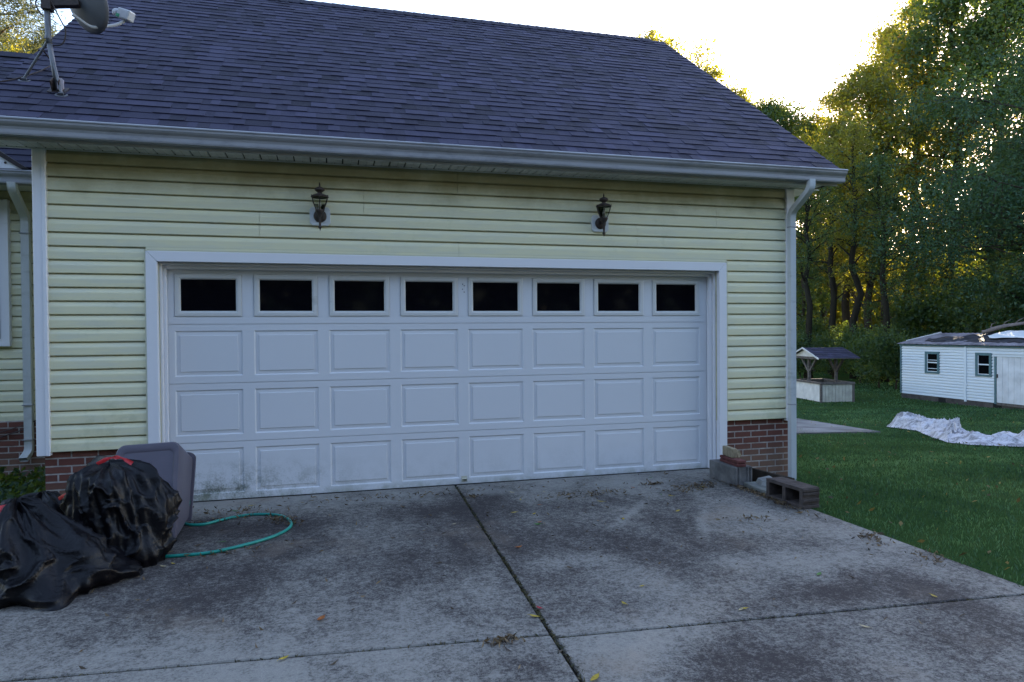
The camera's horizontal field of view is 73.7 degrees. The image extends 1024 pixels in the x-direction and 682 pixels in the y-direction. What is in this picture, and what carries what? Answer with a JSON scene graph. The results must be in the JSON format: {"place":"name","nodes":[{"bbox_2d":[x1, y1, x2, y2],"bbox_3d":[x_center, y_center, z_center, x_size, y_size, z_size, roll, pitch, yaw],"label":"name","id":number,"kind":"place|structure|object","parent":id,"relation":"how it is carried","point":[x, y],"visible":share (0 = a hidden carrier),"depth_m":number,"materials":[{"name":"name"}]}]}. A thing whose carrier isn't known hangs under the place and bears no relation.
{"place":"outdoors","nodes":[
{"label":"outdoors","id":0,"kind":"place"},
{"bbox_2d":[0,0,1022,259],"label":"sky","id":1,"kind":"structure","parent":0,"point":[792,44],"materials":[{"name":"white"}]},
{"bbox_2d":[0,468,1023,681],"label":"driveway","id":2,"kind":"structure","parent":0,"point":[694,579],"depth_m":3.83,"materials":[{"name":"concrete"}]},
{"bbox_2d":[20,491,65,514],"bbox_3d":[-3.242,1.239,4.737,0.637,0.458,0.560,-1,1,-15],"label":"trash bag","id":3,"kind":"object","parent":2,"relation":"on","point":[52,499],"visible":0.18,"depth_m":4.69,"materials":[{"name":"black plastic"}]},
{"bbox_2d":[0,496,143,610],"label":"trash bag","id":4,"kind":"object","parent":2,"relation":"on","point":[51,559],"visible":1,"depth_m":3.97,"materials":[{"name":"black plastic"}]},
{"bbox_2d":[59,455,181,567],"bbox_3d":[-2.610,1.114,4.594,0.721,0.700,0.573,-1,1,-15],"label":"trash bag","id":5,"kind":"object","parent":2,"relation":"on","point":[129,507],"visible":0.81,"depth_m":4.44,"materials":[{"name":"black plastic"}]},
{"bbox_2d":[115,442,195,537],"bbox_3d":[-2.763,1.109,5.143,0.580,0.707,0.762,-1,1,-15],"label":"plastic tub","id":6,"kind":"object","parent":2,"relation":"on","point":[173,464],"visible":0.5,"depth_m":5.05,"materials":[{"name":"grey plastic"}]},
{"bbox_2d":[165,504,292,557],"bbox_3d":[-2.160,1.246,5.136,0.918,0.424,1.075,-1,1,-4],"label":"garden hose","id":7,"kind":"object","parent":2,"relation":"on","point":[235,546],"visible":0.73,"depth_m":5.03,"materials":[{"name":"teal rubber"}]},
{"bbox_2d":[2,487,1023,681],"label":"driveway joint","id":8,"kind":"object","parent":2,"relation":"on","point":[538,612],"visible":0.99,"depth_m":3.57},
{"bbox_2d":[79,471,963,668],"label":"leaf litter","id":9,"kind":"object","parent":2,"relation":"on","point":[505,638],"visible":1,"depth_m":5.50,"materials":[{"name":"brown plant"}]},
{"bbox_2d":[590,673,598,680],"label":"fallen leaf","id":10,"kind":"object","parent":2,"relation":"on","point":[595,676],"visible":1,"depth_m":2.96,"materials":[{"name":"yellow plant"}]},
{"bbox_2d":[709,459,751,485],"bbox_3d":[2.178,1.307,6.805,0.200,0.185,0.442,-1,1,-17],"label":"concrete block","id":11,"kind":"object","parent":2,"relation":"on","point":[724,472],"depth_m":6.66,"materials":[{"name":"grey concrete"}]},
{"bbox_2d":[720,455,745,466],"bbox_3d":[2.182,1.183,6.753,0.095,0.062,0.340,-1,1,-12],"label":"red brick","id":12,"kind":"object","parent":11,"relation":"on","point":[737,462],"visible":0.95,"depth_m":6.66,"materials":[{"name":"brick"}]},
{"bbox_2d":[723,445,736,457],"bbox_3d":[2.172,1.103,6.809,0.056,0.092,0.205,-1,1,-10],"label":"tan brick","id":13,"kind":"object","parent":12,"relation":"on","point":[729,451],"visible":1,"depth_m":6.76,"materials":[{"name":"brick"}]},
{"bbox_2d":[744,481,765,493],"bbox_3d":[2.400,1.380,6.417,0.304,0.045,0.383,-1,1,-15],"label":"paving slab","id":14,"kind":"object","parent":2,"relation":"on","point":[755,486],"depth_m":6.40,"materials":[{"name":"grey concrete"}]},
{"bbox_2d":[755,476,771,485],"bbox_3d":[2.424,1.322,6.450,0.188,0.068,0.202,0,1,0],"label":"concrete chunk","id":15,"kind":"object","parent":14,"relation":"on","point":[760,481],"visible":0.41,"depth_m":6.45,"materials":[{"name":"grey concrete"}]},
{"bbox_2d":[752,468,794,481],"bbox_3d":[2.467,1.353,6.799,0.035,0.170,0.777,-1,1,-31],"label":"timber edging","id":16,"kind":"object","parent":2,"relation":"on","point":[757,474],"visible":0.28,"depth_m":6.76,"materials":[{"name":"brown wood"}]},
{"bbox_2d":[766,477,819,508],"bbox_3d":[2.444,1.321,5.954,0.175,0.175,0.462,-1,1,-19],"label":"cinder block","id":17,"kind":"object","parent":2,"relation":"on","point":[794,493],"depth_m":5.91,"materials":[{"name":"grey concrete"}]},
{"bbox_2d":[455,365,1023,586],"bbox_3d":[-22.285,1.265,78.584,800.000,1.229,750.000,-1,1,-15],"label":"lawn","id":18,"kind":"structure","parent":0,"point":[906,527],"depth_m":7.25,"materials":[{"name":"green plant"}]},
{"bbox_2d":[0,3,30,52],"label":"woodland tree","id":19,"kind":"object","parent":18,"relation":"on","point":[13,49],"visible":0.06,"depth_m":40.32,"materials":[{"name":"green plant"}]},
{"bbox_2d":[0,466,45,502],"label":"ground cover","id":20,"kind":"object","parent":18,"relation":"on","point":[15,485],"visible":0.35,"depth_m":6.53,"materials":[{"name":"green plant"}]},
{"bbox_2d":[0,0,65,52],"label":"deciduous tree","id":21,"kind":"object","parent":18,"relation":"on","point":[16,22],"visible":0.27,"depth_m":25.82,"materials":[{"name":"green plant"}]},
{"bbox_2d":[8,17,65,53],"bbox_3d":[-20.241,-6.433,31.424,9.591,15.829,9.129,-1,1,-27],"label":"pine tree","id":22,"kind":"object","parent":18,"relation":"on","point":[34,43],"visible":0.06,"depth_m":29.43,"materials":[{"name":"green plant"}]},
{"bbox_2d":[0,0,847,502],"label":"house","id":23,"kind":"structure","parent":18,"relation":"on","point":[456,292],"depth_m":6.71,"materials":[{"name":"yellow plastic"}]},
{"bbox_2d":[0,199,12,345],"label":"window","id":24,"kind":"structure","parent":23,"relation":"in","point":[6,337],"depth_m":7.24,"materials":[{"name":"white glass"}]},
{"bbox_2d":[0,0,134,96],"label":"satellite dish","id":25,"kind":"object","parent":23,"relation":"on","point":[91,16],"visible":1,"depth_m":5.88,"materials":[{"name":"metal"}]},
{"bbox_2d":[310,182,329,229],"bbox_3d":[-1.736,-1.210,6.170,0.182,0.435,0.242,-1,1,-15],"label":"wall lantern","id":26,"kind":"object","parent":23,"relation":"attached to","point":[319,215],"depth_m":6.19,"materials":[{"name":"paint"}]},
{"bbox_2d":[167,269,707,502],"bbox_3d":[-0.469,0.361,6.775,5.415,2.146,0.080,-1,1,-15],"label":"garage door","id":27,"kind":"structure","parent":23,"relation":"in","point":[282,383],"depth_m":6.67,"materials":[{"name":"white metal"}]},
{"bbox_2d":[590,194,611,235],"bbox_3d":[0.911,-1.265,6.874,0.182,0.435,0.238,-1,1,-15],"label":"wall lantern","id":28,"kind":"object","parent":23,"relation":"attached to","point":[599,222],"depth_m":6.89,"materials":[{"name":"paint"}]},
{"bbox_2d":[629,22,698,60],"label":"tall tree","id":29,"kind":"object","parent":18,"relation":"on","point":[651,34],"visible":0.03,"depth_m":55.67,"materials":[{"name":"green plant"}]},
{"bbox_2d":[660,33,724,77],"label":"woodland tree","id":30,"kind":"object","parent":18,"relation":"on","point":[699,54],"visible":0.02,"depth_m":53.14,"materials":[{"name":"green plant"}]},
{"bbox_2d":[694,57,750,97],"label":"woodland tree","id":31,"kind":"object","parent":18,"relation":"on","point":[712,72],"visible":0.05,"depth_m":55.34,"materials":[{"name":"green plant"}]},
{"bbox_2d":[727,76,759,104],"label":"woodland tree","id":32,"kind":"object","parent":18,"relation":"on","point":[746,96],"visible":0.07,"depth_m":57.23,"materials":[{"name":"green plant"}]},
{"bbox_2d":[752,91,813,273],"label":"woodland tree","id":33,"kind":"object","parent":18,"relation":"on","point":[787,114],"depth_m":58.36,"materials":[{"name":"green plant"}]},
{"bbox_2d":[750,84,853,316],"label":"woodland tree","id":34,"kind":"object","parent":18,"relation":"on","point":[774,110],"visible":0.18,"depth_m":53.37,"materials":[{"name":"green plant"}]},
{"bbox_2d":[796,330,828,378],"bbox_3d":[15.088,0.668,36.140,3.152,3.162,3.643,-1,1,-42],"label":"bush","id":35,"kind":"object","parent":18,"relation":"on","point":[801,342],"visible":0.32,"depth_m":35.68,"materials":[{"name":"green plant"}]},
{"bbox_2d":[797,142,835,323],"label":"tall tree","id":36,"kind":"object","parent":18,"relation":"on","point":[823,314],"visible":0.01,"depth_m":59.72,"materials":[{"name":"green plant"}]},
{"bbox_2d":[795,196,840,368],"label":"woodland tree","id":37,"kind":"object","parent":18,"relation":"on","point":[801,297],"visible":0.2,"depth_m":46.30,"materials":[{"name":"green plant"}]},
{"bbox_2d":[796,310,842,371],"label":"bush","id":38,"kind":"object","parent":18,"relation":"on","point":[816,325],"visible":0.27,"depth_m":43.59,"materials":[{"name":"green plant"}]},
{"bbox_2d":[796,347,859,402],"bbox_3d":[11.905,1.242,26.171,1.632,2.018,2.317,-1,1,-5],"label":"wishing well","id":39,"kind":"object","parent":18,"relation":"on","point":[835,389],"visible":0.92,"depth_m":25.56,"materials":[{"name":"grey wood"}]},
{"bbox_2d":[794,151,862,380],"bbox_3d":[16.003,-3.963,35.771,4.391,12.405,5.003,-1,1,-8],"label":"tall tree","id":40,"kind":"object","parent":18,"relation":"on","point":[809,258],"visible":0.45,"depth_m":35.73,"materials":[{"name":"green plant"}]},
{"bbox_2d":[812,324,853,377],"bbox_3d":[17.964,0.635,37.920,4.058,3.158,4.004,0,1,26],"label":"bush","id":41,"kind":"object","parent":18,"relation":"on","point":[827,340],"visible":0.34,"depth_m":37.73,"materials":[{"name":"green plant"}]},
{"bbox_2d":[797,418,879,433],"bbox_3d":[5.065,1.971,15.391,5.005,0.452,4.513,-1,1,-4],"label":"concrete pad","id":42,"kind":"object","parent":18,"relation":"on","point":[809,426],"visible":0.12,"depth_m":14.23,"materials":[{"name":"grey concrete"}]},
{"bbox_2d":[797,135,884,374],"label":"tall tree","id":43,"kind":"object","parent":18,"relation":"on","point":[830,257],"visible":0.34,"depth_m":40.76,"materials":[{"name":"green plant"}]},
{"bbox_2d":[792,114,889,298],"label":"woodland tree","id":44,"kind":"object","parent":18,"relation":"on","point":[845,189],"visible":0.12,"depth_m":44.84,"materials":[{"name":"green plant"}]},
{"bbox_2d":[820,319,870,372],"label":"bush","id":45,"kind":"object","parent":18,"relation":"on","point":[845,324],"visible":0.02,"depth_m":41.86,"materials":[{"name":"green plant"}]},
{"bbox_2d":[796,101,903,316],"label":"woodland tree","id":46,"kind":"object","parent":18,"relation":"on","point":[825,301],"visible":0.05,"depth_m":58.60,"materials":[{"name":"green plant"}]},
{"bbox_2d":[814,322,891,382],"bbox_3d":[17.237,0.658,34.098,4.150,3.229,4.094,0,1,20],"label":"bush","id":47,"kind":"object","parent":18,"relation":"on","point":[848,337],"visible":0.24,"depth_m":34.15,"materials":[{"name":"green plant"}]},
{"bbox_2d":[799,81,911,328],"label":"tall tree","id":48,"kind":"object","parent":18,"relation":"on","point":[845,308],"visible":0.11,"depth_m":49.51,"materials":[{"name":"green plant"}]},
{"bbox_2d":[816,217,904,326],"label":"woodland tree","id":49,"kind":"object","parent":18,"relation":"on","point":[854,300],"visible":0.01,"depth_m":64.02,"materials":[{"name":"green plant"}]},
{"bbox_2d":[812,117,916,378],"bbox_3d":[19.203,-5.020,37.780,5.833,14.465,5.120,0,1,18],"label":"tall tree","id":50,"kind":"object","parent":18,"relation":"on","point":[853,135],"visible":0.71,"depth_m":37.27,"materials":[{"name":"green plant"}]},
{"bbox_2d":[815,12,933,322],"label":"tall tree","id":51,"kind":"object","parent":18,"relation":"on","point":[879,35],"visible":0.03,"depth_m":52.57,"materials":[{"name":"green plant"}]},
{"bbox_2d":[841,322,911,387],"bbox_3d":[17.023,0.705,31.406,4.121,3.206,4.065,0,1,34],"label":"bush","id":52,"kind":"object","parent":18,"relation":"on","point":[861,346],"visible":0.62,"depth_m":31.25,"materials":[{"name":"green plant"}]},
{"bbox_2d":[831,150,929,381],"bbox_3d":[18.946,-3.776,35.361,3.823,11.967,4.421,-1,1,-44],"label":"tall tree","id":53,"kind":"object","parent":18,"relation":"on","point":[876,179],"visible":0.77,"depth_m":34.91,"materials":[{"name":"green plant"}]},
{"bbox_2d":[840,190,928,324],"bbox_3d":[21.858,-3.287,40.055,4.804,10.850,4.776,-1,1,-33],"label":"woodland tree","id":54,"kind":"object","parent":18,"relation":"on","point":[897,202],"visible":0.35,"depth_m":39.60,"materials":[{"name":"green plant"}]},
{"bbox_2d":[854,322,925,388],"bbox_3d":[17.310,0.710,30.407,3.679,3.192,3.183,0,1,39],"label":"bush","id":55,"kind":"object","parent":18,"relation":"on","point":[893,356],"visible":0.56,"depth_m":30.31,"materials":[{"name":"green plant"}]},
{"bbox_2d":[796,46,985,330],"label":"woodland tree","id":56,"kind":"object","parent":18,"relation":"on","point":[868,82],"visible":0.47,"depth_m":42.73,"materials":[{"name":"green plant"}]},
{"bbox_2d":[868,313,934,344],"bbox_3d":[20.528,0.332,36.174,4.865,3.837,4.932,-1,1,-16],"label":"bush","id":57,"kind":"object","parent":18,"relation":"on","point":[905,325],"visible":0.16,"depth_m":35.51,"materials":[{"name":"green plant"}]},
{"bbox_2d":[796,215,1022,331],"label":"woods","id":58,"kind":"object","parent":18,"relation":"on","point":[839,314],"depth_m":80.16,"materials":[{"name":"green plant"}]},
{"bbox_2d":[806,0,1023,294],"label":"woodland tree","id":59,"kind":"object","parent":18,"relation":"on","point":[934,11],"visible":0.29,"depth_m":43.24,"materials":[{"name":"green plant"}]},
{"bbox_2d":[816,3,1016,324],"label":"woodland tree","id":60,"kind":"object","parent":18,"relation":"on","point":[892,50],"visible":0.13,"depth_m":46.96,"materials":[{"name":"green plant"}]},
{"bbox_2d":[854,0,982,324],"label":"tall tree","id":61,"kind":"object","parent":18,"relation":"on","point":[896,10],"visible":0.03,"depth_m":51.56,"materials":[{"name":"green plant"}]},
{"bbox_2d":[822,11,1023,335],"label":"oak tree","id":62,"kind":"object","parent":18,"relation":"on","point":[997,194],"visible":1,"depth_m":27.64,"materials":[{"name":"green plant"}]},
{"bbox_2d":[898,114,976,293],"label":"woodland tree","id":63,"kind":"object","parent":18,"relation":"on","point":[942,192],"depth_m":65.06,"materials":[{"name":"green plant"}]},
{"bbox_2d":[867,278,1009,340],"bbox_3d":[22.272,-0.548,36.205,7.314,5.769,7.414,0,1,16],"label":"bush","id":64,"kind":"object","parent":18,"relation":"on","point":[922,310],"visible":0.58,"depth_m":35.26,"materials":[{"name":"green plant"}]},
{"bbox_2d":[859,0,1023,292],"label":"woodland tree","id":65,"kind":"object","parent":18,"relation":"on","point":[995,21],"visible":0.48,"depth_m":40.34,"materials":[{"name":"green plant"}]},
{"bbox_2d":[886,411,1023,446],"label":"white tarp","id":66,"kind":"object","parent":18,"relation":"on","point":[945,430],"visible":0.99,"depth_m":12.13,"materials":[{"name":"plastic"}]},
{"bbox_2d":[897,332,1023,409],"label":"shed","id":67,"kind":"structure","parent":18,"relation":"on","point":[989,374],"depth_m":24.00,"materials":[{"name":"white plastic"}]},
{"bbox_2d":[925,351,939,373],"bbox_3d":[15.544,0.794,25.244,0.055,0.805,0.644,-1,1,-13],"label":"window","id":68,"kind":"structure","parent":67,"relation":"in","point":[932,361],"depth_m":25.24,"materials":[{"name":"teal paint"}]},
{"bbox_2d":[925,332,1023,342],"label":"roof tarp","id":69,"kind":"object","parent":67,"relation":"on","point":[977,338],"visible":0.88,"depth_m":24.55,"materials":[{"name":"plastic"}]},
{"bbox_2d":[982,318,1023,333],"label":"fallen limb","id":70,"kind":"object","parent":69,"relation":"on","point":[995,328],"visible":1,"depth_m":24.51,"materials":[{"name":"wood"}]},
{"bbox_2d":[988,330,1023,337],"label":"roof sheet","id":71,"kind":"object","parent":69,"relation":"on","point":[1011,334],"visible":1,"depth_m":23.66,"materials":[{"name":"white plastic"}]},
{"bbox_2d":[975,353,992,376],"bbox_3d":[16.019,0.799,23.184,0.055,0.800,0.615,-1,1,-13],"label":"window","id":72,"kind":"structure","parent":67,"relation":"in","point":[983,361],"depth_m":23.19,"materials":[{"name":"teal paint"}]},
{"bbox_2d":[992,355,1023,404],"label":"door","id":73,"kind":"structure","parent":67,"relation":"in","point":[1010,369],"depth_m":22.20,"materials":[{"name":"white paint"}]},
{"bbox_2d":[909,268,1023,332],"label":"bush","id":74,"kind":"object","parent":18,"relation":"on","point":[961,302],"visible":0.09,"depth_m":36.80,"materials":[{"name":"green plant"}]},
{"bbox_2d":[921,1,1023,275],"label":"woodland tree","id":75,"kind":"object","parent":18,"relation":"on","point":[953,86],"visible":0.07,"depth_m":41.84,"materials":[{"name":"green plant"}]},
{"bbox_2d":[975,275,1023,332],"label":"bush","id":76,"kind":"object","parent":18,"relation":"on","point":[1010,314],"visible":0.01,"depth_m":37.39,"materials":[{"name":"green plant"}]}
]}

